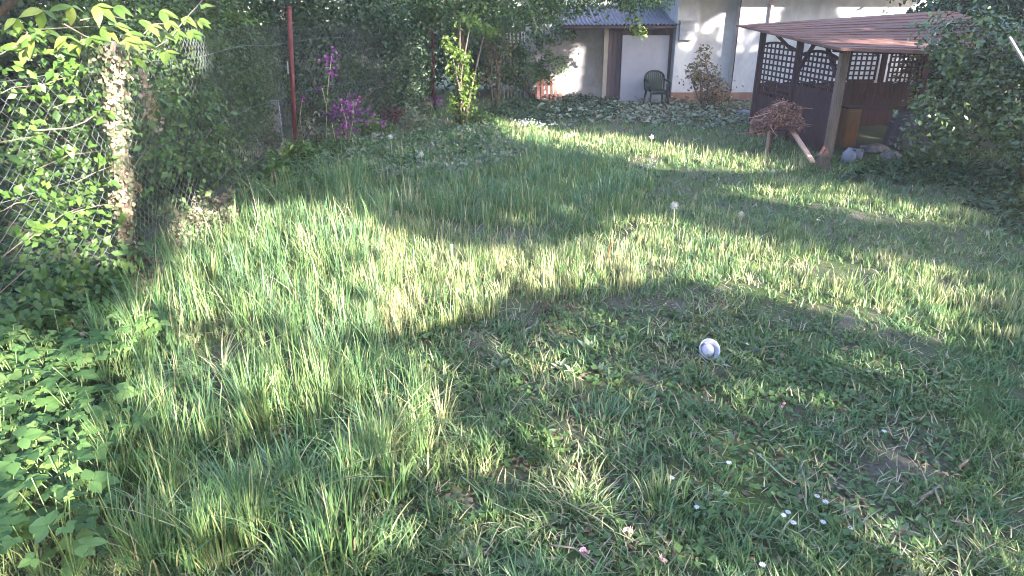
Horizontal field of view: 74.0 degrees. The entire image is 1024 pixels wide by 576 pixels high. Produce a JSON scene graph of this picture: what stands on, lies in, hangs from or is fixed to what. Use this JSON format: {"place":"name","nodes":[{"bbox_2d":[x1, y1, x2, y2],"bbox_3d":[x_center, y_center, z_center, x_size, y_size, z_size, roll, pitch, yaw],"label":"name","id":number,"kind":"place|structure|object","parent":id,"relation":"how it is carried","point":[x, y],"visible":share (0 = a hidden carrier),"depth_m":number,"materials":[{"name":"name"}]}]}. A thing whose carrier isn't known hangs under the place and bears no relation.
{"place":"outdoors","nodes":[
{"label":"outdoors","id":0,"kind":"place"},
{"bbox_2d":[296,202,652,350],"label":"tall grass","id":1,"kind":"structure","parent":0,"point":[563,263],"depth_m":6.53,"materials":[{"name":"green plant"}]},
{"bbox_2d":[0,26,1023,575],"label":"ground","id":2,"kind":"structure","parent":0,"point":[870,134],"depth_m":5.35,"materials":[{"name":"green plant"}]},
{"bbox_2d":[0,499,32,569],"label":"leafy plant","id":3,"kind":"object","parent":2,"relation":"on","point":[27,534],"visible":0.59,"depth_m":3.13,"materials":[{"name":"green plant"}]},
{"bbox_2d":[0,344,38,390],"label":"leafy plant","id":4,"kind":"object","parent":2,"relation":"on","point":[31,352],"visible":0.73,"depth_m":4.43,"materials":[{"name":"green plant"}]},
{"bbox_2d":[1,388,38,448],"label":"leafy plant","id":5,"kind":"object","parent":2,"relation":"on","point":[28,395],"visible":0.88,"depth_m":3.93,"materials":[{"name":"green plant"}]},
{"bbox_2d":[0,365,44,412],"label":"leafy plant","id":6,"kind":"object","parent":2,"relation":"on","point":[14,389],"visible":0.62,"depth_m":4.23,"materials":[{"name":"green plant"}]},
{"bbox_2d":[0,469,50,554],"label":"leafy plant","id":7,"kind":"object","parent":2,"relation":"on","point":[6,506],"visible":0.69,"depth_m":3.18,"materials":[{"name":"green plant"}]},
{"bbox_2d":[0,422,50,506],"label":"leafy plant","id":8,"kind":"object","parent":2,"relation":"on","point":[28,434],"visible":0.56,"depth_m":3.49,"materials":[{"name":"green plant"}]},
{"bbox_2d":[0,432,54,508],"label":"leafy plant","id":9,"kind":"object","parent":2,"relation":"on","point":[42,437],"visible":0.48,"depth_m":3.46,"materials":[{"name":"green plant"}]},
{"bbox_2d":[0,509,58,575],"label":"leafy plant","id":10,"kind":"object","parent":2,"relation":"on","point":[6,522],"visible":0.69,"depth_m":2.99,"materials":[{"name":"green plant"}]},
{"bbox_2d":[0,396,63,452],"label":"leafy plant","id":11,"kind":"object","parent":2,"relation":"on","point":[52,402],"visible":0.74,"depth_m":3.96,"materials":[{"name":"green plant"}]},
{"bbox_2d":[0,474,78,557],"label":"leafy plant","id":12,"kind":"object","parent":2,"relation":"on","point":[11,494],"visible":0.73,"depth_m":3.05,"materials":[{"name":"green plant"}]},
{"bbox_2d":[0,449,91,519],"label":"leafy plant","id":13,"kind":"object","parent":2,"relation":"on","point":[9,466],"visible":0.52,"depth_m":3.27,"materials":[{"name":"green plant"}]},
{"bbox_2d":[19,418,90,488],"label":"leafy plant","id":14,"kind":"object","parent":2,"relation":"on","point":[25,455],"visible":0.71,"depth_m":3.46,"materials":[{"name":"green plant"}]},
{"bbox_2d":[17,491,109,575],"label":"leafy plant","id":15,"kind":"object","parent":2,"relation":"on","point":[38,527],"visible":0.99,"depth_m":2.92,"materials":[{"name":"green plant"}]},
{"bbox_2d":[26,407,101,466],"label":"leafy plant","id":16,"kind":"object","parent":2,"relation":"on","point":[72,413],"visible":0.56,"depth_m":3.61,"materials":[{"name":"green plant"}]},
{"bbox_2d":[37,549,90,575],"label":"leafy plant","id":17,"kind":"object","parent":2,"relation":"on","point":[65,570],"visible":0.75,"depth_m":3.07,"materials":[{"name":"green plant"}]},
{"bbox_2d":[16,448,120,510],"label":"leafy plant","id":18,"kind":"object","parent":2,"relation":"on","point":[83,455],"visible":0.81,"depth_m":3.26,"materials":[{"name":"green plant"}]},
{"bbox_2d":[39,369,99,437],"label":"leafy plant","id":19,"kind":"object","parent":2,"relation":"on","point":[49,382],"visible":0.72,"depth_m":4.02,"materials":[{"name":"green plant"}]},
{"bbox_2d":[28,463,111,536],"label":"leafy plant","id":20,"kind":"object","parent":2,"relation":"on","point":[87,474],"visible":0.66,"depth_m":3.24,"materials":[{"name":"green plant"}]},
{"bbox_2d":[43,338,97,385],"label":"leafy plant","id":21,"kind":"object","parent":2,"relation":"on","point":[87,356],"visible":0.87,"depth_m":4.31,"materials":[{"name":"green plant"}]},
{"bbox_2d":[46,498,98,555],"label":"leafy plant","id":22,"kind":"object","parent":2,"relation":"on","point":[83,517],"visible":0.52,"depth_m":3.13,"materials":[{"name":"green plant"}]},
{"bbox_2d":[37,470,121,546],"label":"leafy plant","id":23,"kind":"object","parent":2,"relation":"on","point":[45,496],"visible":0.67,"depth_m":3.22,"materials":[{"name":"green plant"}]},
{"bbox_2d":[0,227,158,348],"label":"bramble","id":24,"kind":"object","parent":2,"relation":"on","point":[76,279],"visible":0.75,"depth_m":5.58,"materials":[{"name":"green plant"}]},
{"bbox_2d":[0,250,172,532],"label":"ground cover","id":25,"kind":"object","parent":2,"relation":"on","point":[76,323],"visible":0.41,"depth_m":5.31,"materials":[{"name":"green plant"}]},
{"bbox_2d":[51,422,128,468],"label":"leafy plant","id":26,"kind":"object","parent":2,"relation":"on","point":[102,448],"visible":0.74,"depth_m":3.52,"materials":[{"name":"green plant"}]},
{"bbox_2d":[61,329,120,383],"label":"leafy plant","id":27,"kind":"object","parent":2,"relation":"on","point":[97,334],"visible":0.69,"depth_m":4.53,"materials":[{"name":"green plant"}]},
{"bbox_2d":[66,339,126,402],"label":"leafy plant","id":28,"kind":"object","parent":2,"relation":"on","point":[80,360],"visible":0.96,"depth_m":4.29,"materials":[{"name":"green plant"}]},
{"bbox_2d":[76,381,138,429],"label":"leafy plant","id":29,"kind":"object","parent":2,"relation":"on","point":[122,386],"visible":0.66,"depth_m":3.95,"materials":[{"name":"green plant"}]},
{"bbox_2d":[72,389,147,461],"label":"leafy plant","id":30,"kind":"object","parent":2,"relation":"on","point":[82,416],"visible":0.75,"depth_m":3.67,"materials":[{"name":"green plant"}]},
{"bbox_2d":[96,319,137,384],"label":"leafy plant","id":31,"kind":"object","parent":2,"relation":"on","point":[125,329],"visible":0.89,"depth_m":4.54,"materials":[{"name":"green plant"}]},
{"bbox_2d":[96,339,138,383],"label":"leafy plant","id":32,"kind":"object","parent":2,"relation":"on","point":[99,373],"visible":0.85,"depth_m":4.46,"materials":[{"name":"green plant"}]},
{"bbox_2d":[89,389,153,463],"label":"leafy plant","id":33,"kind":"object","parent":2,"relation":"on","point":[146,415],"visible":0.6,"depth_m":3.78,"materials":[{"name":"green plant"}]},
{"bbox_2d":[0,0,249,145],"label":"hedge","id":34,"kind":"object","parent":2,"relation":"on","point":[6,56],"visible":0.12,"depth_m":13.67,"materials":[{"name":"green plant"}]},
{"bbox_2d":[0,132,267,307],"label":"undergrowth","id":35,"kind":"object","parent":2,"relation":"on","point":[20,218],"visible":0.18,"depth_m":8.37,"materials":[{"name":"green plant"}]},
{"bbox_2d":[106,296,161,357],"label":"leafy plant","id":36,"kind":"object","parent":2,"relation":"on","point":[146,333],"visible":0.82,"depth_m":4.83,"materials":[{"name":"green plant"}]},
{"bbox_2d":[42,210,239,351],"bbox_3d":[-3.687,-0.280,6.913,1.125,0.210,3.924,0,22,0],"label":"ground cover","id":37,"kind":"object","parent":2,"relation":"on","point":[96,282],"visible":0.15,"depth_m":6.42,"materials":[{"name":"green plant"}]},
{"bbox_2d":[0,0,287,247],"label":"hedge","id":38,"kind":"object","parent":2,"relation":"on","point":[148,8],"visible":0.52,"depth_m":8.63,"materials":[{"name":"green plant"}]},
{"bbox_2d":[95,383,207,464],"bbox_3d":[-2.000,0.801,3.886,0.511,0.392,0.699,12,25,27],"label":"grass tuft","id":39,"kind":"object","parent":2,"relation":"on","point":[170,418],"visible":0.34,"depth_m":3.90,"materials":[{"name":"green plant"}]},
{"bbox_2d":[98,481,255,575],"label":"grass tuft","id":40,"kind":"object","parent":2,"relation":"on","point":[153,565],"visible":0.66,"depth_m":3.10,"materials":[{"name":"green plant"}]},
{"bbox_2d":[168,185,237,250],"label":"ground cover","id":41,"kind":"object","parent":2,"relation":"on","point":[224,216],"visible":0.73,"depth_m":7.85,"materials":[{"name":"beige plant"}]},
{"bbox_2d":[0,0,406,126],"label":"tree","id":42,"kind":"object","parent":2,"relation":"on","point":[254,3],"visible":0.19,"depth_m":15.24,"materials":[{"name":"green plant"}]},
{"bbox_2d":[0,6,435,322],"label":"chain link fence","id":43,"kind":"object","parent":2,"relation":"on","point":[290,37],"visible":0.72,"depth_m":9.10,"materials":[{"name":"metal"}]},
{"bbox_2d":[0,132,110,198],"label":"creeper","id":44,"kind":"object","parent":43,"relation":"attached to","point":[68,149],"visible":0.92,"depth_m":5.47,"materials":[{"name":"green plant"}]},
{"bbox_2d":[0,8,153,133],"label":"creeper","id":45,"kind":"object","parent":43,"relation":"attached to","point":[71,66],"visible":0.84,"depth_m":5.44,"materials":[{"name":"green plant"}]},
{"bbox_2d":[0,177,153,262],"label":"creeper","id":46,"kind":"object","parent":43,"relation":"attached to","point":[37,228],"visible":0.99,"depth_m":5.62,"materials":[{"name":"green plant"}]},
{"bbox_2d":[53,92,130,192],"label":"creeper","id":47,"kind":"object","parent":43,"relation":"attached to","point":[99,159],"visible":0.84,"depth_m":5.91,"materials":[{"name":"green plant"}]},
{"bbox_2d":[0,0,213,130],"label":"vine branch","id":48,"kind":"object","parent":43,"relation":"attached to","point":[99,11],"visible":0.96,"depth_m":5.78,"materials":[{"name":"green plant"}]},
{"bbox_2d":[81,41,146,272],"bbox_3d":[-3.567,-1.120,6.257,0.637,2.196,0.387,0,22,0],"label":"ivy","id":49,"kind":"object","parent":43,"relation":"attached to","point":[122,118],"visible":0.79,"depth_m":6.11,"materials":[{"name":"green plant"}]},
{"bbox_2d":[132,68,163,134],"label":"ivy","id":50,"kind":"object","parent":43,"relation":"attached to","point":[143,75],"visible":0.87,"depth_m":6.95,"materials":[{"name":"green plant"}]},
{"bbox_2d":[130,45,259,232],"bbox_3d":[-3.675,-1.791,8.023,0.322,2.095,3.164,-1,22,-2],"label":"creeper","id":51,"kind":"object","parent":43,"relation":"attached to","point":[183,124],"visible":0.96,"depth_m":7.44,"materials":[{"name":"green plant"}]},
{"bbox_2d":[147,321,294,399],"bbox_3d":[-1.923,0.479,4.718,1.063,0.383,1.114,0,22,0],"label":"grass tuft","id":52,"kind":"object","parent":2,"relation":"on","point":[225,359],"visible":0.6,"depth_m":4.74,"materials":[{"name":"green plant"}]},
{"bbox_2d":[27,147,513,575],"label":"tall grass","id":53,"kind":"structure","parent":2,"relation":"on","point":[125,473],"depth_m":4.24,"materials":[{"name":"green plant"}]},
{"bbox_2d":[262,148,292,186],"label":"weed stalk","id":54,"kind":"object","parent":2,"relation":"on","point":[276,168],"visible":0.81,"depth_m":10.09,"materials":[{"name":"green plant"}]},
{"bbox_2d":[166,407,416,574],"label":"grass tuft","id":55,"kind":"object","parent":2,"relation":"on","point":[313,460],"visible":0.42,"depth_m":3.45,"materials":[{"name":"green plant"}]},
{"bbox_2d":[277,138,324,160],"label":"weed clump","id":56,"kind":"object","parent":2,"relation":"on","point":[293,148],"visible":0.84,"depth_m":12.02,"materials":[{"name":"green plant"}]},
{"bbox_2d":[297,111,335,142],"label":"weed clump","id":57,"kind":"object","parent":2,"relation":"on","point":[320,134],"visible":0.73,"depth_m":13.22,"materials":[{"name":"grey plant"}]},
{"bbox_2d":[121,0,520,89],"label":"hedge","id":58,"kind":"object","parent":2,"relation":"on","point":[444,65],"visible":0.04,"depth_m":22.56,"materials":[{"name":"green plant"}]},
{"bbox_2d":[197,0,447,134],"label":"hedge","id":59,"kind":"object","parent":2,"relation":"on","point":[388,23],"visible":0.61,"depth_m":15.02,"materials":[{"name":"green plant"}]},
{"bbox_2d":[315,46,339,141],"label":"flowering plant","id":60,"kind":"object","parent":2,"relation":"on","point":[331,72],"visible":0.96,"depth_m":12.70,"materials":[{"name":"purple plant"}]},
{"bbox_2d":[257,457,412,575],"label":"grass tuft","id":61,"kind":"object","parent":2,"relation":"on","point":[350,539],"visible":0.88,"depth_m":3.13,"materials":[{"name":"green plant"}]},
{"bbox_2d":[309,140,375,199],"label":"grass tuft","id":62,"kind":"object","parent":2,"relation":"on","point":[355,170],"visible":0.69,"depth_m":9.63,"materials":[{"name":"green plant"}]},
{"bbox_2d":[323,94,386,146],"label":"flowering plant","id":63,"kind":"object","parent":2,"relation":"on","point":[341,111],"visible":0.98,"depth_m":12.78,"materials":[{"name":"purple plant"}]},
{"bbox_2d":[356,112,394,137],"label":"weed clump","id":64,"kind":"object","parent":2,"relation":"on","point":[377,125],"visible":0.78,"depth_m":14.06,"materials":[{"name":"green plant"}]},
{"bbox_2d":[234,115,530,207],"bbox_3d":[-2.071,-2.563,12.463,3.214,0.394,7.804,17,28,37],"label":"ground cover","id":65,"kind":"object","parent":2,"relation":"on","point":[322,147],"visible":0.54,"depth_m":11.68,"materials":[{"name":"green plant"}]},
{"bbox_2d":[337,421,444,510],"bbox_3d":[-0.613,0.903,3.570,0.435,0.437,0.524,14,26,31],"label":"grass tuft","id":66,"kind":"object","parent":2,"relation":"on","point":[404,470],"visible":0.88,"depth_m":3.55,"materials":[{"name":"green plant"}]},
{"bbox_2d":[304,360,506,469],"bbox_3d":[-0.705,0.785,3.928,1.153,0.456,1.054,16,27,34],"label":"grass tuft","id":67,"kind":"object","parent":2,"relation":"on","point":[391,408],"visible":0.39,"depth_m":4.04,"materials":[{"name":"green plant"}]},
{"bbox_2d":[258,0,566,96],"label":"tree","id":68,"kind":"object","parent":2,"relation":"on","point":[438,49],"visible":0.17,"depth_m":20.64,"materials":[{"name":"green plant"}]},
{"bbox_2d":[397,103,433,132],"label":"weed clump","id":69,"kind":"object","parent":2,"relation":"on","point":[412,114],"visible":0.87,"depth_m":14.50,"materials":[{"name":"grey plant"}]},
{"bbox_2d":[393,418,464,468],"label":"grass tuft","id":70,"kind":"object","parent":2,"relation":"on","point":[430,444],"visible":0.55,"depth_m":3.95,"materials":[{"name":"green plant"}]},
{"bbox_2d":[412,375,466,424],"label":"grass tuft","id":71,"kind":"object","parent":2,"relation":"on","point":[437,409],"visible":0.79,"depth_m":4.30,"materials":[{"name":"plant"}]},
{"bbox_2d":[439,10,500,127],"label":"climbing shrub","id":72,"kind":"object","parent":2,"relation":"on","point":[462,59],"visible":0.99,"depth_m":15.07,"materials":[{"name":"green plant"}]},
{"bbox_2d":[291,122,655,232],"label":"tall grass","id":73,"kind":"structure","parent":2,"relation":"on","point":[642,181],"depth_m":9.84,"materials":[{"name":"green plant"}]},
{"bbox_2d":[475,23,521,108],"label":"shrub","id":74,"kind":"object","parent":2,"relation":"on","point":[490,97],"visible":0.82,"depth_m":17.73,"materials":[{"name":"green plant"}]},
{"bbox_2d":[374,192,627,257],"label":"seed stalks","id":75,"kind":"object","parent":2,"relation":"on","point":[495,224],"visible":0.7,"depth_m":7.73,"materials":[{"name":"green plant"}]},
{"bbox_2d":[0,154,1023,575],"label":"dead straw","id":76,"kind":"object","parent":2,"relation":"on","point":[680,438],"visible":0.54,"depth_m":3.90,"materials":[{"name":"plant"}]},
{"bbox_2d":[349,0,678,111],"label":"tree","id":77,"kind":"object","parent":2,"relation":"on","point":[479,8],"visible":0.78,"depth_m":16.37,"materials":[{"name":"green plant"}]},
{"bbox_2d":[618,0,647,39],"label":"hanging sprig","id":78,"kind":"object","parent":77,"relation":"hanging from","point":[639,29],"visible":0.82,"depth_m":17.58,"materials":[{"name":"green plant"}]},
{"bbox_2d":[464,13,579,99],"bbox_3d":[0.247,-6.546,19.397,3.363,2.546,1.204,0,22,0],"label":"shrub","id":79,"kind":"object","parent":2,"relation":"on","point":[538,68],"visible":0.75,"depth_m":19.30,"materials":[{"name":"green plant"}]},
{"bbox_2d":[497,174,570,217],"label":"grass tuft","id":80,"kind":"object","parent":2,"relation":"on","point":[533,198],"visible":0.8,"depth_m":8.72,"materials":[{"name":"green plant"}]},
{"bbox_2d":[478,91,619,123],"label":"ground cover","id":81,"kind":"object","parent":2,"relation":"on","point":[532,103],"visible":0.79,"depth_m":17.75,"materials":[{"name":"green plant"}]},
{"bbox_2d":[535,79,562,100],"bbox_3d":[1.077,-5.708,19.573,0.780,0.609,0.187,-2,22,-5],"label":"pallet","id":82,"kind":"object","parent":2,"relation":"on","point":[538,95],"visible":0.8,"depth_m":19.55,"materials":[{"name":"brown wood"}]},
{"bbox_2d":[108,293,1005,575],"bbox_3d":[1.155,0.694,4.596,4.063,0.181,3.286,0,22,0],"label":"ground cover","id":83,"kind":"object","parent":2,"relation":"on","point":[770,492],"visible":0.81,"depth_m":4.07,"materials":[{"name":"green plant"}]},
{"bbox_2d":[479,456,645,575],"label":"grass tuft","id":84,"kind":"object","parent":2,"relation":"on","point":[585,505],"visible":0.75,"depth_m":3.52,"materials":[{"name":"green plant"}]},
{"bbox_2d":[146,94,1023,252],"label":"lawn grass","id":85,"kind":"structure","parent":2,"relation":"on","point":[925,239],"depth_m":9.30,"materials":[{"name":"green plant"}]},
{"bbox_2d":[525,5,679,100],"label":"shed","id":86,"kind":"structure","parent":2,"relation":"on","point":[593,51],"depth_m":19.82,"materials":[{"name":"white paint"}]},
{"bbox_2d":[555,383,657,443],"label":"grass tuft","id":87,"kind":"object","parent":2,"relation":"on","point":[604,409],"visible":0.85,"depth_m":4.27,"materials":[{"name":"green plant"}]},
{"bbox_2d":[535,95,751,129],"bbox_3d":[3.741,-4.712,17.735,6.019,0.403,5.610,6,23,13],"label":"ground cover","id":88,"kind":"object","parent":2,"relation":"on","point":[671,106],"visible":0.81,"depth_m":16.87,"materials":[{"name":"green plant"}]},
{"bbox_2d":[620,35,669,102],"bbox_3d":[3.785,-6.258,19.456,1.327,1.833,0.036,0,18,0],"label":"panel board","id":89,"kind":"object","parent":2,"relation":"on","point":[640,58],"visible":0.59,"depth_m":19.38,"materials":[{"name":"white paint"}]},
{"bbox_2d":[643,70,670,106],"bbox_3d":[4.048,-5.595,19.012,0.660,0.939,0.623,-3,22,-7],"label":"garden chair","id":90,"kind":"object","parent":2,"relation":"on","point":[653,86],"visible":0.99,"depth_m":19.13,"materials":[{"name":"green plastic"}]},
{"bbox_2d":[623,452,717,538],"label":"grass tuft","id":91,"kind":"object","parent":2,"relation":"on","point":[678,483],"visible":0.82,"depth_m":3.52,"materials":[{"name":"green plant"}]},
{"bbox_2d":[699,338,719,359],"bbox_3d":[1.495,0.464,5.156,0.164,0.152,0.143,0,22,0],"label":"ball","id":92,"kind":"object","parent":2,"relation":"on","point":[710,346],"visible":0.99,"depth_m":5.15,"materials":[{"name":"white plastic"}]},
{"bbox_2d":[677,44,743,110],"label":"red leaved shrub","id":93,"kind":"object","parent":2,"relation":"on","point":[706,80],"visible":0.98,"depth_m":17.98,"materials":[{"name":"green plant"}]},
{"bbox_2d":[738,98,811,156],"bbox_3d":[4.777,-2.937,12.310,1.237,1.031,0.703,0,22,0],"label":"brushwood heap","id":94,"kind":"object","parent":2,"relation":"on","point":[783,118],"visible":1,"depth_m":12.15,"materials":[{"name":"brown plant"}]},
{"bbox_2d":[658,0,926,103],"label":"house","id":95,"kind":"structure","parent":2,"relation":"on","point":[713,24],"depth_m":19.07,"materials":[{"name":"white paint"}]},
{"bbox_2d":[611,199,1023,340],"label":"tall grass","id":96,"kind":"structure","parent":2,"relation":"on","point":[1015,295],"depth_m":6.62,"materials":[{"name":"green plant"}]},
{"bbox_2d":[835,105,864,146],"bbox_3d":[6.508,-3.141,13.181,0.330,0.750,0.360,-3,22,-8],"label":"cupboard","id":97,"kind":"object","parent":2,"relation":"on","point":[848,125],"visible":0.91,"depth_m":13.06,"materials":[{"name":"brown wood"}]},
{"bbox_2d":[739,173,1002,225],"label":"tall grass","id":98,"kind":"structure","parent":2,"relation":"on","point":[898,205],"depth_m":9.33,"materials":[{"name":"green plant"}]},
{"bbox_2d":[736,11,1023,157],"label":"pergola","id":99,"kind":"object","parent":2,"relation":"on","point":[885,36],"visible":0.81,"depth_m":13.68,"materials":[{"name":"brown wood"}]},
{"bbox_2d":[882,109,934,149],"bbox_3d":[7.539,-3.002,12.809,0.789,0.690,0.639,-2,22,-5],"label":"covered table","id":100,"kind":"object","parent":2,"relation":"on","point":[893,130],"visible":0.35,"depth_m":12.64,"materials":[{"name":"grey fabric"}]},
{"bbox_2d":[833,152,1023,237],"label":"ground cover","id":101,"kind":"object","parent":2,"relation":"on","point":[989,204],"visible":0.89,"depth_m":10.06,"materials":[{"name":"green plant"}]},
{"bbox_2d":[887,0,1023,26],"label":"tree","id":102,"kind":"object","parent":2,"relation":"on","point":[1015,6],"visible":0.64,"depth_m":12.62,"materials":[{"name":"green plant"}]},
{"bbox_2d":[888,0,1023,124],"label":"tree","id":103,"kind":"object","parent":2,"relation":"on","point":[933,7],"visible":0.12,"depth_m":16.18,"materials":[{"name":"green plant"}]},
{"bbox_2d":[889,0,1023,205],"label":"bush","id":104,"kind":"object","parent":2,"relation":"on","point":[943,118],"visible":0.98,"depth_m":9.80,"materials":[{"name":"green plant"}]},
{"bbox_2d":[499,118,815,170],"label":"tall grass","id":105,"kind":"structure","parent":0,"point":[718,153],"depth_m":12.71,"materials":[{"name":"green plant"}]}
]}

